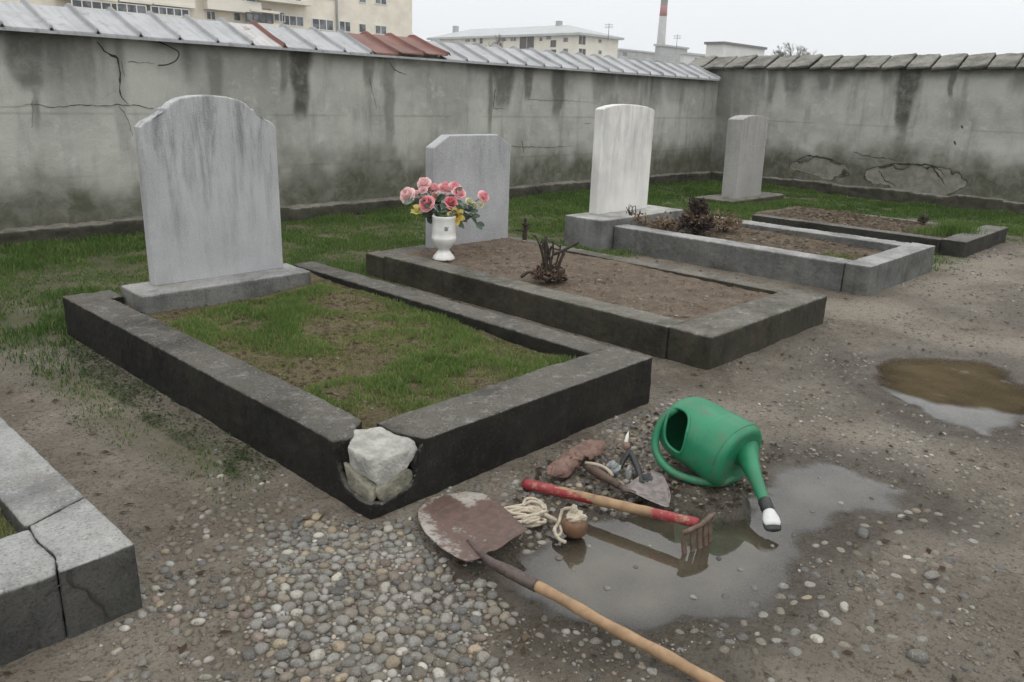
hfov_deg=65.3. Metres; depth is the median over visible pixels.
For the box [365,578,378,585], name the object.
pebble
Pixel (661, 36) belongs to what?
factory chimney
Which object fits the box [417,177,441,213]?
rose
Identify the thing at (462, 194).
rose
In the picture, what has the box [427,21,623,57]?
apartment block
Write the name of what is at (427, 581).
pebble
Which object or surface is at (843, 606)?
pebble
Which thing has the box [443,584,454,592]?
pebble
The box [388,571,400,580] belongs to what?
pebble
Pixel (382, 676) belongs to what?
pebble
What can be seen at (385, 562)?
pebble
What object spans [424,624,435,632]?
pebble
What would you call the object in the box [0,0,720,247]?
boundary wall
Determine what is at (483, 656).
pebble
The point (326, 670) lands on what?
pebble
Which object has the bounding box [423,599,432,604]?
pebble
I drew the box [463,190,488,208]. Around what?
rose
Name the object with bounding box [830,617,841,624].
pebble
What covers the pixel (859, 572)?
pebble
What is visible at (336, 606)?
pebble
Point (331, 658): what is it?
pebble
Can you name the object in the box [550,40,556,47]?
window
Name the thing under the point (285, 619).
pebble
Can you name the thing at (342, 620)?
pebble
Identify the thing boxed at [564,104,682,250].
headstone
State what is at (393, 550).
pebble
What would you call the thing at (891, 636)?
pebble
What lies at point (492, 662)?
pebble
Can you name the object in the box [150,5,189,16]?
window
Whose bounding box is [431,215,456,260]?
flower vase
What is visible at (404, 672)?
pebble
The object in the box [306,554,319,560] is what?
pebble
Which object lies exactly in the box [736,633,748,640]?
pebble
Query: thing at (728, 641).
pebble
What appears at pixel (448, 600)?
pebble
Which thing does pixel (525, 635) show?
leaf litter
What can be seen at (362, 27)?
window
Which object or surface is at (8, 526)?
soil bed
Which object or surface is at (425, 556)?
pebble
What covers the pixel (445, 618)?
pebble
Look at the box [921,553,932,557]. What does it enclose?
pebble
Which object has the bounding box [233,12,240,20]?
window
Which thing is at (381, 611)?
pebble
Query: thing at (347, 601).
pebble
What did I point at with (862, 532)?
pebble
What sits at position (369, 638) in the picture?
pebble
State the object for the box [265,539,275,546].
pebble
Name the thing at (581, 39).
window
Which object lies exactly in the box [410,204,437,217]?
daffodil
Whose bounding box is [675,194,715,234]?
dead shrub
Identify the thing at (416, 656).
pebble
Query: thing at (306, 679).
pebble
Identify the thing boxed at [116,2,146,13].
window
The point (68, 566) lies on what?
grave kerb
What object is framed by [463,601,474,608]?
pebble
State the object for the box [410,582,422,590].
pebble
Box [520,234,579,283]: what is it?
dead shrub
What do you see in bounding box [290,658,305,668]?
pebble
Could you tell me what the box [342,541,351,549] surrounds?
pebble
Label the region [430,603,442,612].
pebble
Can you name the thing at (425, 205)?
rose
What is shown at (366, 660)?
pebble
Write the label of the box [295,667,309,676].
pebble
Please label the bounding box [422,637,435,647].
pebble
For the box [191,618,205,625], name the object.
pebble
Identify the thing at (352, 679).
pebble
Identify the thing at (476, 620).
pebble
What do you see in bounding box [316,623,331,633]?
pebble
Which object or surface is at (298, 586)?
pebble
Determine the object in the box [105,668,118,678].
pebble
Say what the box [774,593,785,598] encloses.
pebble
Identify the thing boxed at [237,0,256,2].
window
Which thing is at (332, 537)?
pebble
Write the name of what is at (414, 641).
pebble
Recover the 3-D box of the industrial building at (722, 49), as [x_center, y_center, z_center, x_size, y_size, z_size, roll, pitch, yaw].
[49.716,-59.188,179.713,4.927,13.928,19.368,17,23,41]
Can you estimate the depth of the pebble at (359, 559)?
2.55 m
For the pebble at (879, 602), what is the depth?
2.44 m
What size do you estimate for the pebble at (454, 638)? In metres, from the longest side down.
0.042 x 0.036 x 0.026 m
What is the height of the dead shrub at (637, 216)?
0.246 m
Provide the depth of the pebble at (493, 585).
2.47 m
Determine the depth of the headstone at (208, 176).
4.87 m
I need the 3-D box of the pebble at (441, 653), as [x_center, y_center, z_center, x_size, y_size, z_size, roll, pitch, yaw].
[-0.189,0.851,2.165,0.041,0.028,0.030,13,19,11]
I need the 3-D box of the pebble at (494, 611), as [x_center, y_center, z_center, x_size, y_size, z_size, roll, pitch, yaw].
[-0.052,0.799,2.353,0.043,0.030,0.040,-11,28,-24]
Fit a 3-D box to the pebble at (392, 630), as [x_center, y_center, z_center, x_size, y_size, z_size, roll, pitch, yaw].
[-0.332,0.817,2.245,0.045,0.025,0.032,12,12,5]
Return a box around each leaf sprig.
[422,209,439,223]
[435,194,451,210]
[458,213,472,228]
[460,203,477,212]
[462,212,484,229]
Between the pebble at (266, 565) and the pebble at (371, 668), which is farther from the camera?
the pebble at (266, 565)
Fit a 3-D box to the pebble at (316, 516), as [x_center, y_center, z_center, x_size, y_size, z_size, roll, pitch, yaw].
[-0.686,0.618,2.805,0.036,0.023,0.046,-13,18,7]
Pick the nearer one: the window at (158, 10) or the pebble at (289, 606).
the pebble at (289, 606)
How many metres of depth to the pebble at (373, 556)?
2.58 m
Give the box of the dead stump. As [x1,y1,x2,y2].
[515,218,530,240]
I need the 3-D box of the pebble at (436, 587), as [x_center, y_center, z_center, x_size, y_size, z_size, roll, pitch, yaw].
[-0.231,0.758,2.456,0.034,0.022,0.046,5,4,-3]
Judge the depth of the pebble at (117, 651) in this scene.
2.13 m
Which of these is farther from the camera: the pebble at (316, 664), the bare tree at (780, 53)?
the bare tree at (780, 53)
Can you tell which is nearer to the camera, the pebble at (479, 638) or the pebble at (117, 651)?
the pebble at (117, 651)
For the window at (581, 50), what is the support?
in the apartment block at (558, 37)
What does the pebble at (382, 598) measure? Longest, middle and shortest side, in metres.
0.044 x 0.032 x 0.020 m
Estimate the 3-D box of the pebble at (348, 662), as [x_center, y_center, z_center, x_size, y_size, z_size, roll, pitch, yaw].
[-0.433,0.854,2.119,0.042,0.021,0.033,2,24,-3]
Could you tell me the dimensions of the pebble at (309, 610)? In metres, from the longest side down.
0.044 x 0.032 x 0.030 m
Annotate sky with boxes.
[412,0,1023,55]
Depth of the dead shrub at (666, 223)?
8.09 m
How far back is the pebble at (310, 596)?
2.36 m
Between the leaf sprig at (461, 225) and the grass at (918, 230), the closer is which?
the leaf sprig at (461, 225)
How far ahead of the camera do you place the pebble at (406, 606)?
2.34 m
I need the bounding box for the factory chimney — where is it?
[657,0,667,43]
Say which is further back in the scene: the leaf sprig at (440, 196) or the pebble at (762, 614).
the leaf sprig at (440, 196)
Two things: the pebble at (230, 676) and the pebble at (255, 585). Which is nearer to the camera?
the pebble at (230, 676)
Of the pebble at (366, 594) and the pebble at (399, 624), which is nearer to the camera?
the pebble at (399, 624)
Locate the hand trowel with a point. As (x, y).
(655, 490)
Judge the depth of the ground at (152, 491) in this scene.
2.99 m
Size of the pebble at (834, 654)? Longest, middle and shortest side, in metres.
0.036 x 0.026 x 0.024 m
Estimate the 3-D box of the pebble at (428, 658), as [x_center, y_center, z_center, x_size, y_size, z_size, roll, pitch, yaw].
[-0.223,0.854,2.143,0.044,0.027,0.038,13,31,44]
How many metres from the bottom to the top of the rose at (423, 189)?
0.261 m
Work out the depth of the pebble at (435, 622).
2.29 m
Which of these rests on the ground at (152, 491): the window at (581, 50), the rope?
the rope
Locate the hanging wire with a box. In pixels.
[158,41,179,65]
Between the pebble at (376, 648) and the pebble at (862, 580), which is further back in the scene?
the pebble at (862, 580)
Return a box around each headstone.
[121,95,310,313]
[426,134,509,247]
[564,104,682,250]
[695,115,783,204]
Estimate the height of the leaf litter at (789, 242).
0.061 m
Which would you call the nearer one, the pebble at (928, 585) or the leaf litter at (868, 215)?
the pebble at (928, 585)
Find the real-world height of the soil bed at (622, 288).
0.054 m
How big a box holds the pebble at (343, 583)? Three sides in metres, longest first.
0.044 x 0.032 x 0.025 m
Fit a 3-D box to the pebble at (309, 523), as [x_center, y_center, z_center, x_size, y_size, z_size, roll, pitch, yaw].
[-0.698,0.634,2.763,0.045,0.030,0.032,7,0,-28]
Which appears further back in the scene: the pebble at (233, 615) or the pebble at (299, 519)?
the pebble at (299, 519)
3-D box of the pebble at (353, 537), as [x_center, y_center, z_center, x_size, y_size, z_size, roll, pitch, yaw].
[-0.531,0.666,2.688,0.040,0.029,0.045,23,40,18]
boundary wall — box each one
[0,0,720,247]
[688,52,1023,214]
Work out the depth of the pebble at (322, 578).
2.45 m
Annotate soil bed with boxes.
[0,513,16,537]
[124,273,549,428]
[406,237,770,320]
[639,220,882,259]
[756,206,946,237]
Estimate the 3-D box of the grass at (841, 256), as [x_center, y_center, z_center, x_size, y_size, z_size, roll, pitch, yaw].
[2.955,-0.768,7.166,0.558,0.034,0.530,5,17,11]
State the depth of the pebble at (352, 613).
2.29 m
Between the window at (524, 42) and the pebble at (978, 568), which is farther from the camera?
the window at (524, 42)
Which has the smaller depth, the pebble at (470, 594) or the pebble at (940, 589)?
the pebble at (470, 594)
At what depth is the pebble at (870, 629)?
2.32 m
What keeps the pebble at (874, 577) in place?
on the ground at (152, 491)
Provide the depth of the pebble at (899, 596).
2.47 m
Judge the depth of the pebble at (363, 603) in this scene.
2.35 m
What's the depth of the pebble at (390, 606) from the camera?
2.34 m
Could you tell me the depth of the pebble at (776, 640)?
2.25 m
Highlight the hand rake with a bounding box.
[522,479,714,554]
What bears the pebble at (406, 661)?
on the ground at (152, 491)
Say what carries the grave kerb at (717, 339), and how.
on the ground at (152, 491)
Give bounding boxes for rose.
[400,187,440,216]
[415,190,440,215]
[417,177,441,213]
[419,186,442,216]
[419,195,441,216]
[427,183,443,216]
[431,193,442,215]
[438,181,451,215]
[439,196,457,216]
[445,181,462,214]
[445,186,465,216]
[447,197,472,216]
[451,201,477,214]
[456,201,483,210]
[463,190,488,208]
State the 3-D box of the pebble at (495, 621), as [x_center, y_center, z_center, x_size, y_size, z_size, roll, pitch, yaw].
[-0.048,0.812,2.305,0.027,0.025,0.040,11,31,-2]
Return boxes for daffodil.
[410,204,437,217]
[445,207,464,225]
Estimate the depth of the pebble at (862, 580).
2.55 m
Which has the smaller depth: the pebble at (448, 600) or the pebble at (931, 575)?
the pebble at (448, 600)
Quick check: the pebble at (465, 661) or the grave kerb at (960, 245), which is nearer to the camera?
the pebble at (465, 661)
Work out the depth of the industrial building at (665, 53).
238.94 m
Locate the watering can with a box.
[651,397,780,531]
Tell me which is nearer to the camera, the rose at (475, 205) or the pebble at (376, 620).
the pebble at (376, 620)
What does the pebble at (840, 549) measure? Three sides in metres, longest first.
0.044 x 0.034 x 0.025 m
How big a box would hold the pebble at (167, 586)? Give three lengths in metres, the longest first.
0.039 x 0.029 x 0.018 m
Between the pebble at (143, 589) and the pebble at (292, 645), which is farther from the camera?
the pebble at (143, 589)
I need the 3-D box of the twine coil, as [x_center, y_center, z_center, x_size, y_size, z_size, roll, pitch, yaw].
[0.039,0.621,2.838,0.175,0.050,0.115,-3,18,-16]
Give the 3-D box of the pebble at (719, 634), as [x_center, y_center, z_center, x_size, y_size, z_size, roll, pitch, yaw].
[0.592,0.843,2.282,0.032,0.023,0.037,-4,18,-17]
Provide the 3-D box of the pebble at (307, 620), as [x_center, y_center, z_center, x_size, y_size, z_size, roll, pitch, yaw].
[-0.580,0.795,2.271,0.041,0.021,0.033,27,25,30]
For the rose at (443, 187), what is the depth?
6.35 m
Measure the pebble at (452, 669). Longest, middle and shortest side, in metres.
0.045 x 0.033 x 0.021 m
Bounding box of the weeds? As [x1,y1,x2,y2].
[61,340,280,480]
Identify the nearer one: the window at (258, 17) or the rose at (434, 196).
the rose at (434, 196)
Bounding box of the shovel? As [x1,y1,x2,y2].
[418,491,724,681]
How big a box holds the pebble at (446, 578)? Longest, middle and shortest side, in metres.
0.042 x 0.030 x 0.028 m
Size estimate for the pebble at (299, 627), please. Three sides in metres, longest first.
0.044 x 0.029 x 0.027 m
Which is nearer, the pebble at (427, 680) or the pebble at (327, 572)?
the pebble at (427, 680)
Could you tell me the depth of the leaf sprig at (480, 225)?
6.31 m
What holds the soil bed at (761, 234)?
in the grave kerb at (893, 263)
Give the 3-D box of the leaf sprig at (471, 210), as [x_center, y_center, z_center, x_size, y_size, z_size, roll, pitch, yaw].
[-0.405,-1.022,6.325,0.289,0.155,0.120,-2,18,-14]
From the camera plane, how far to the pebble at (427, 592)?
2.41 m
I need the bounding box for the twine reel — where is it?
[552,504,587,543]
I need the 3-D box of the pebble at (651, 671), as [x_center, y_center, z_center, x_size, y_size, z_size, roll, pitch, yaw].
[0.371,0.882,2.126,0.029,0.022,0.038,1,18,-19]
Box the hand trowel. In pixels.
[583,461,670,506]
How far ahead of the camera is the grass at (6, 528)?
2.38 m
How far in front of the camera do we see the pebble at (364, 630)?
2.22 m
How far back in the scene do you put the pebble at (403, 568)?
2.52 m
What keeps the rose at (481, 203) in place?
in the flower vase
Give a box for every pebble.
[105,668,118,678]
[111,647,123,654]
[112,678,124,681]
[136,610,146,618]
[137,657,147,665]
[138,671,152,679]
[140,585,145,593]
[161,584,173,589]
[167,618,180,626]
[177,651,190,657]
[180,614,192,621]
[182,606,195,612]
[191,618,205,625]
[191,636,200,645]
[198,674,211,680]
[212,662,223,670]
[215,601,227,608]
[220,586,231,591]
[222,673,235,680]
[227,611,239,618]
[230,568,240,574]
[238,586,245,593]
[241,609,254,618]
[241,649,256,660]
[249,562,259,567]
[250,580,261,589]
[250,618,263,628]
[251,632,264,642]
[252,602,265,611]
[254,568,266,578]
[254,642,269,654]
[261,562,273,569]
[262,550,274,557]
[262,668,276,679]
[263,618,278,628]
[263,678,274,681]
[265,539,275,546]
[266,567,278,573]
[266,582,277,591]
[272,638,287,648]
[274,577,286,584]
[275,628,290,638]
[275,649,291,660]
[277,554,289,562]
[277,594,290,602]
[277,615,290,623]
[278,543,291,549]
[278,671,293,681]
[279,567,291,573]
[279,583,289,590]
[281,535,293,542]
[281,601,296,612]
[286,640,298,651]
[290,568,302,575]
[290,590,304,599]
[290,608,303,615]
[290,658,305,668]
[291,516,303,522]
[291,582,304,589]
[293,556,305,564]
[294,622,304,633]
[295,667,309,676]
[296,541,308,548]
[298,574,311,582]
[298,630,314,640]
[298,643,311,653]
[299,535,312,542]
[300,676,311,681]
[301,563,312,570]
[301,615,314,624]
[303,591,317,602]
[304,520,315,527]
[304,605,314,615]
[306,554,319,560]
[308,660,321,669]
[309,649,325,661]
[311,512,321,520]
[312,678,326,681]
[316,538,328,545]
[316,605,327,615]
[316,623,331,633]
[317,574,330,583]
[319,553,331,559]
[319,666,335,675]
[321,569,332,575]
[326,533,338,540]
[326,653,339,663]
[328,601,343,610]
[329,588,344,595]
[330,563,340,570]
[331,572,342,580]
[331,640,346,652]
[332,626,345,635]
[334,615,349,626]
[334,673,348,681]
[336,579,348,586]
[337,549,347,556]
[340,658,356,667]
[341,597,353,606]
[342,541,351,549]
[344,562,356,571]
[344,608,358,619]
[346,676,357,681]
[347,644,359,653]
[348,533,360,541]
[348,593,359,599]
[348,632,363,642]
[349,666,361,677]
[352,556,364,563]
[353,616,366,624]
[355,580,363,590]
[356,542,368,549]
[357,600,369,606]
[358,605,369,615]
[359,626,371,634]
[360,656,372,664]
[360,676,371,681]
[361,590,374,598]
[362,573,371,580]
[362,633,375,644]
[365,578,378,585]
[365,663,381,674]
[368,537,380,544]
[369,552,378,560]
[371,530,382,537]
[371,616,382,625]
[371,642,382,654]
[372,671,387,680]
[373,606,387,617]
[374,623,384,631]
[374,653,388,664]
[376,568,387,575]
[376,631,388,642]
[378,594,387,602]
[379,559,391,566]
[379,582,390,592]
[382,541,394,547]
[384,601,396,611]
[384,648,394,654]
[385,655,400,669]
[386,626,400,634]
[387,547,398,554]
[388,533,397,540]
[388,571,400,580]
[391,594,404,601]
[391,678,401,681]
[393,633,404,643]
[394,558,405,563]
[395,621,405,627]
[395,647,407,656]
[396,613,409,623]
[397,582,411,592]
[399,565,408,571]
[399,667,411,676]
[400,601,413,610]
[400,626,414,634]
[401,657,412,666]
[402,572,412,580]
[405,551,415,558]
[406,534,415,540]
[407,635,421,647]
[409,652,422,660]
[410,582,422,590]
[411,558,423,565]
[411,592,424,603]
[411,666,426,680]
[415,630,425,637]
[416,564,424,573]
[417,616,431,623]
[419,588,433,596]
[421,553,434,559]
[421,609,432,616]
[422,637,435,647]
[422,653,436,664]
[423,577,432,585]
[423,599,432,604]
[423,678,433,681]
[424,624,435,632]
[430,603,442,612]
[431,583,441,591]
[431,618,440,626]
[432,660,445,667]
[432,667,445,678]
[433,632,445,640]
[434,566,443,574]
[434,677,449,681]
[435,649,448,658]
[439,613,451,623]
[440,574,452,581]
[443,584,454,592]
[443,595,453,605]
[445,651,460,664]
[446,633,460,643]
[446,662,459,675]
[448,622,460,632]
[451,677,460,681]
[453,607,467,615]
[456,645,466,653]
[457,595,465,601]
[458,657,473,667]
[460,584,469,590]
[460,620,472,631]
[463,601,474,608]
[464,591,477,598]
[464,671,479,681]
[467,644,482,654]
[469,615,483,625]
[472,634,486,641]
[473,579,485,588]
[473,601,487,609]
[476,651,490,662]
[485,599,496,606]
[485,657,498,668]
[486,582,497,588]
[486,590,497,599]
[487,606,501,616]
[490,667,502,677]
[490,677,499,681]
[491,616,499,626]
[498,602,509,608]
[498,623,508,630]
[499,611,510,620]
[590,637,600,643]
[611,640,621,645]
[646,667,656,674]
[675,647,684,654]
[690,628,698,632]
[714,631,724,637]
[719,646,729,652]
[724,639,734,643]
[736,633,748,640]
[748,601,758,606]
[755,638,766,644]
[758,611,767,617]
[771,638,781,642]
[773,625,781,631]
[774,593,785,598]
[775,607,784,614]
[777,582,788,588]
[786,594,795,598]
[789,646,801,655]
[790,628,800,634]
[800,567,808,571]
[801,595,811,598]
[804,581,815,586]
[807,624,816,629]
[810,634,823,642]
[811,571,820,577]
[816,602,824,606]
[818,610,829,618]
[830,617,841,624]
[830,650,839,658]
[836,547,844,552]
[838,641,851,648]
[839,601,848,611]
[855,570,863,575]
[855,586,862,591]
[857,527,868,538]
[857,577,865,583]
[860,644,870,651]
[866,626,874,632]
[867,611,874,616]
[868,574,878,579]
[875,599,883,605]
[878,590,885,594]
[879,560,889,565]
[887,634,897,637]
[891,573,901,578]
[896,593,903,599]
[906,649,929,663]
[913,615,922,621]
[915,557,926,561]
[915,603,924,609]
[917,636,928,641]
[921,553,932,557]
[923,570,939,579]
[923,583,932,588]
[931,596,940,603]
[931,611,943,616]
[936,586,945,592]
[942,562,952,567]
[958,593,968,598]
[973,566,984,570]
[981,576,990,580]
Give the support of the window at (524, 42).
in the apartment block at (558, 37)
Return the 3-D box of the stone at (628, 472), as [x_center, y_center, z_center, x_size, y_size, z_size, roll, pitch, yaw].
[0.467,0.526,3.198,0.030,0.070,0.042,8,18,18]
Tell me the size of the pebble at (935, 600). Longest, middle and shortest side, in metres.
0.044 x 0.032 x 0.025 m
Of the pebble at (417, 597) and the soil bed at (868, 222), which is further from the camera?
the soil bed at (868, 222)
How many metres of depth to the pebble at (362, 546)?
2.63 m
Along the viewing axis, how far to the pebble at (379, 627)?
2.24 m
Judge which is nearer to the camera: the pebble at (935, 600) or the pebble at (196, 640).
the pebble at (196, 640)
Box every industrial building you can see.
[617,48,654,61]
[653,44,688,63]
[679,52,705,67]
[704,41,766,66]
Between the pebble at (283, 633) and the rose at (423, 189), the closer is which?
the pebble at (283, 633)
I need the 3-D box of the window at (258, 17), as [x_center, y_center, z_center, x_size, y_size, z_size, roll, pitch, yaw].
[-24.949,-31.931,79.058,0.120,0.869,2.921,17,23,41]
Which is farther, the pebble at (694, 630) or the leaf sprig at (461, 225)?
the leaf sprig at (461, 225)
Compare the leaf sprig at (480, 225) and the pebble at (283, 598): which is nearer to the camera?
the pebble at (283, 598)
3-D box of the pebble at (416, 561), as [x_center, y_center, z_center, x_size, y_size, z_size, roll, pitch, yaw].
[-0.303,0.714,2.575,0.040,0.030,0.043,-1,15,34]
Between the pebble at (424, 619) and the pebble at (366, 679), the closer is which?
the pebble at (366, 679)
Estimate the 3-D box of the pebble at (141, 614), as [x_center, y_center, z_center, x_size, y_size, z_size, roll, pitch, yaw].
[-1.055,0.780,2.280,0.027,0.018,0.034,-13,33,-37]
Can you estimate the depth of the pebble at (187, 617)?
2.27 m
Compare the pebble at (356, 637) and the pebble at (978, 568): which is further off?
the pebble at (978, 568)
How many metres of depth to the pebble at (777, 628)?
2.31 m
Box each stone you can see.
[605,460,620,475]
[625,465,632,478]
[642,472,652,481]
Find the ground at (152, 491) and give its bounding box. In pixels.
[0,181,1023,681]
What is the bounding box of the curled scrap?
[547,439,606,477]
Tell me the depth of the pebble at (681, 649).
2.20 m
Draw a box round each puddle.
[545,480,868,616]
[890,362,1023,415]
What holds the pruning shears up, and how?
on the ground at (152, 491)
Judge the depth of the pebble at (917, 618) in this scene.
2.37 m
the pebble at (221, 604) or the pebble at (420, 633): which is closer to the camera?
the pebble at (420, 633)
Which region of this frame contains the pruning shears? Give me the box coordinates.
[619,431,644,482]
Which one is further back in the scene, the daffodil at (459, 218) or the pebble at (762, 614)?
the daffodil at (459, 218)
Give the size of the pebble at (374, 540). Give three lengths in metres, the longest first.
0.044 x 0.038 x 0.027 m
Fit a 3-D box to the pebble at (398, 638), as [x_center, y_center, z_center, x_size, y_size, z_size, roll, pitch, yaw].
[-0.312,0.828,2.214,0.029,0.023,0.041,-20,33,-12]
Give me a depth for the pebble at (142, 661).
2.09 m
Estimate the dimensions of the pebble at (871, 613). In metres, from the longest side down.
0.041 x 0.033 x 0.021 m
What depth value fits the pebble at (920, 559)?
2.68 m
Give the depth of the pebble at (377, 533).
2.71 m
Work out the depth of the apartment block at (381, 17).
82.00 m
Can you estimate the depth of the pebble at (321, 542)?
2.64 m
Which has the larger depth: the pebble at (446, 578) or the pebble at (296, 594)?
the pebble at (446, 578)
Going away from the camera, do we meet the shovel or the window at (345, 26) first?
the shovel
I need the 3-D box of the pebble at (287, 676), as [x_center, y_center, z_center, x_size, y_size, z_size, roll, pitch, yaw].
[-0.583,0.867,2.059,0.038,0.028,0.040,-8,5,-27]
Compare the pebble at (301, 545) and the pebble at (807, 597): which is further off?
the pebble at (301, 545)
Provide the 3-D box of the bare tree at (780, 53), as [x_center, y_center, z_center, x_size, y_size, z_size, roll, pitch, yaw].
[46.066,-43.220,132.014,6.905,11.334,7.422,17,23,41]
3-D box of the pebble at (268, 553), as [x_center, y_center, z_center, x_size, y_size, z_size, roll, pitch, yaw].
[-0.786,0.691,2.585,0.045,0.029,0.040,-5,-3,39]
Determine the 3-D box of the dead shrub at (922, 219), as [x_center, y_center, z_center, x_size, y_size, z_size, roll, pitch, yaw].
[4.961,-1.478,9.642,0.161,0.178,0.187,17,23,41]
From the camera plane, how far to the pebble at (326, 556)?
2.57 m
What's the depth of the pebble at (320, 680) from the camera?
2.04 m
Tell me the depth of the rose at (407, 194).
6.35 m
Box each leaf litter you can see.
[1,189,1023,681]
[513,412,784,512]
[738,231,841,252]
[792,211,935,232]
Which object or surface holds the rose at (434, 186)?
in the flower vase
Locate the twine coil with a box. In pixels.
[504,503,547,527]
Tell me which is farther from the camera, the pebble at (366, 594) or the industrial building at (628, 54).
the industrial building at (628, 54)
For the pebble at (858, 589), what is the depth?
2.49 m
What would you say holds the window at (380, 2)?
in the apartment block at (381, 17)
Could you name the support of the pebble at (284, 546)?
on the ground at (152, 491)
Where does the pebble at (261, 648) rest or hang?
on the ground at (152, 491)
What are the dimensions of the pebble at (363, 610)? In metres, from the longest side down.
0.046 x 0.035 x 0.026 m
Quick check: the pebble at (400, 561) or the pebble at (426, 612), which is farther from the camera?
the pebble at (400, 561)
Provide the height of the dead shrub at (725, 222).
0.264 m
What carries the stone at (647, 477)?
on the hand trowel
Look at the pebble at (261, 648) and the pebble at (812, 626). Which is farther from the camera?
the pebble at (812, 626)
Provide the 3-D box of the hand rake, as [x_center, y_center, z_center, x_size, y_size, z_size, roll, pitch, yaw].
[0.347,0.615,2.867,0.724,0.123,0.143,10,19,24]
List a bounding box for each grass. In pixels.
[0,179,1023,536]
[0,506,17,538]
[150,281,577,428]
[709,198,779,214]
[808,249,870,259]
[905,225,949,235]
[925,217,990,238]
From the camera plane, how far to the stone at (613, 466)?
3.19 m
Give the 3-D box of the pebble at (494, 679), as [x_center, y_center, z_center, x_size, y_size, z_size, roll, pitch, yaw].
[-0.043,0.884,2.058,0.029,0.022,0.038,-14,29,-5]
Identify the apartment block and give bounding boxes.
[0,0,411,36]
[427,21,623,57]
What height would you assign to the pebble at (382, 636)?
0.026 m
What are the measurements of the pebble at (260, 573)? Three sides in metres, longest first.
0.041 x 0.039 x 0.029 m
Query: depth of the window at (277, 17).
81.56 m
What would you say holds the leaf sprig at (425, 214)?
in the flower vase
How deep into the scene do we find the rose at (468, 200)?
6.31 m
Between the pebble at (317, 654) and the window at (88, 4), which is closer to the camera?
the pebble at (317, 654)
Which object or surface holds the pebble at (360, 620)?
on the ground at (152, 491)
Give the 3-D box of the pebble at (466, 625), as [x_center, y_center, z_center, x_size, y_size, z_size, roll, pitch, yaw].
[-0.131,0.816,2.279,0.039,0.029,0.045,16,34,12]
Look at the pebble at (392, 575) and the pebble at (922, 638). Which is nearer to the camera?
the pebble at (922, 638)
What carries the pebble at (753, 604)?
on the ground at (152, 491)
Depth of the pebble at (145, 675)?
2.04 m
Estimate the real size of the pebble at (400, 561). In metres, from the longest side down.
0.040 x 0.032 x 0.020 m
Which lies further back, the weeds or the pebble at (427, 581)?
the weeds
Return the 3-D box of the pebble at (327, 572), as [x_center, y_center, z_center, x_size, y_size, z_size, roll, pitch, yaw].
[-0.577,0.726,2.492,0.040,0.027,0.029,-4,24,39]
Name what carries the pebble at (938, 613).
on the ground at (152, 491)
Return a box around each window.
[71,0,111,9]
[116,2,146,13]
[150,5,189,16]
[206,10,215,20]
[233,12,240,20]
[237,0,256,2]
[246,12,272,23]
[273,12,284,21]
[282,14,303,26]
[311,18,333,30]
[339,20,350,32]
[358,23,365,32]
[375,0,386,5]
[375,25,386,34]
[519,37,534,48]
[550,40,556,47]
[578,35,585,44]
[578,48,585,54]
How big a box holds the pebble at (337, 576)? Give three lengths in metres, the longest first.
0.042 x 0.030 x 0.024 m
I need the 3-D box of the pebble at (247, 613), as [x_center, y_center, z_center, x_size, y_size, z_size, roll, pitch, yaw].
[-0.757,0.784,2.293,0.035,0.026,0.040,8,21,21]
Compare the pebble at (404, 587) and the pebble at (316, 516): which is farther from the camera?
the pebble at (316, 516)
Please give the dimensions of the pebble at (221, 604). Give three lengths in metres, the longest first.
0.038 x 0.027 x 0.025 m
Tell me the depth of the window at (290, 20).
82.78 m
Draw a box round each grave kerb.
[0,417,141,665]
[62,261,652,519]
[366,236,826,369]
[612,216,934,295]
[752,214,1007,257]
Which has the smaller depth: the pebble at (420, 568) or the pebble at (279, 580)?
the pebble at (279, 580)
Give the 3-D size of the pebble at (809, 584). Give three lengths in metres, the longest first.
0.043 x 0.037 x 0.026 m
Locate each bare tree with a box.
[485,34,505,47]
[772,42,816,56]
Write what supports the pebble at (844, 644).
on the ground at (152, 491)
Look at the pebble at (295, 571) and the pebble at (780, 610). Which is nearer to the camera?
the pebble at (780, 610)
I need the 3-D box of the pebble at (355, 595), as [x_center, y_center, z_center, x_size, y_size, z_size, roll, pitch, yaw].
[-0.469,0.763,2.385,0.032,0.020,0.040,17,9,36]
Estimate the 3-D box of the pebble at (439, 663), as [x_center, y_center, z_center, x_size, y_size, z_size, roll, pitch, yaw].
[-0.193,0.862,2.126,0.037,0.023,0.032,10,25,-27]
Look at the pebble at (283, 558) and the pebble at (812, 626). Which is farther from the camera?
the pebble at (283, 558)
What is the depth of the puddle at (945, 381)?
4.41 m
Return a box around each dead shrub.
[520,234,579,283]
[626,205,649,223]
[650,211,680,230]
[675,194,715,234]
[711,208,743,231]
[916,211,930,223]
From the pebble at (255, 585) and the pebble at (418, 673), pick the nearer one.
the pebble at (418, 673)
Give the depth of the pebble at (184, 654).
2.13 m
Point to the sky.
(828, 27)
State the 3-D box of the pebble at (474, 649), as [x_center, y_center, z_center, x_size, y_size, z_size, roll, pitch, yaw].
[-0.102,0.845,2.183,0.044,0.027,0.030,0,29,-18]
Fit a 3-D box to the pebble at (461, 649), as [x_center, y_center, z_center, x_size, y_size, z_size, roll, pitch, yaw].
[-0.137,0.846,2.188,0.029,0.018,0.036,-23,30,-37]

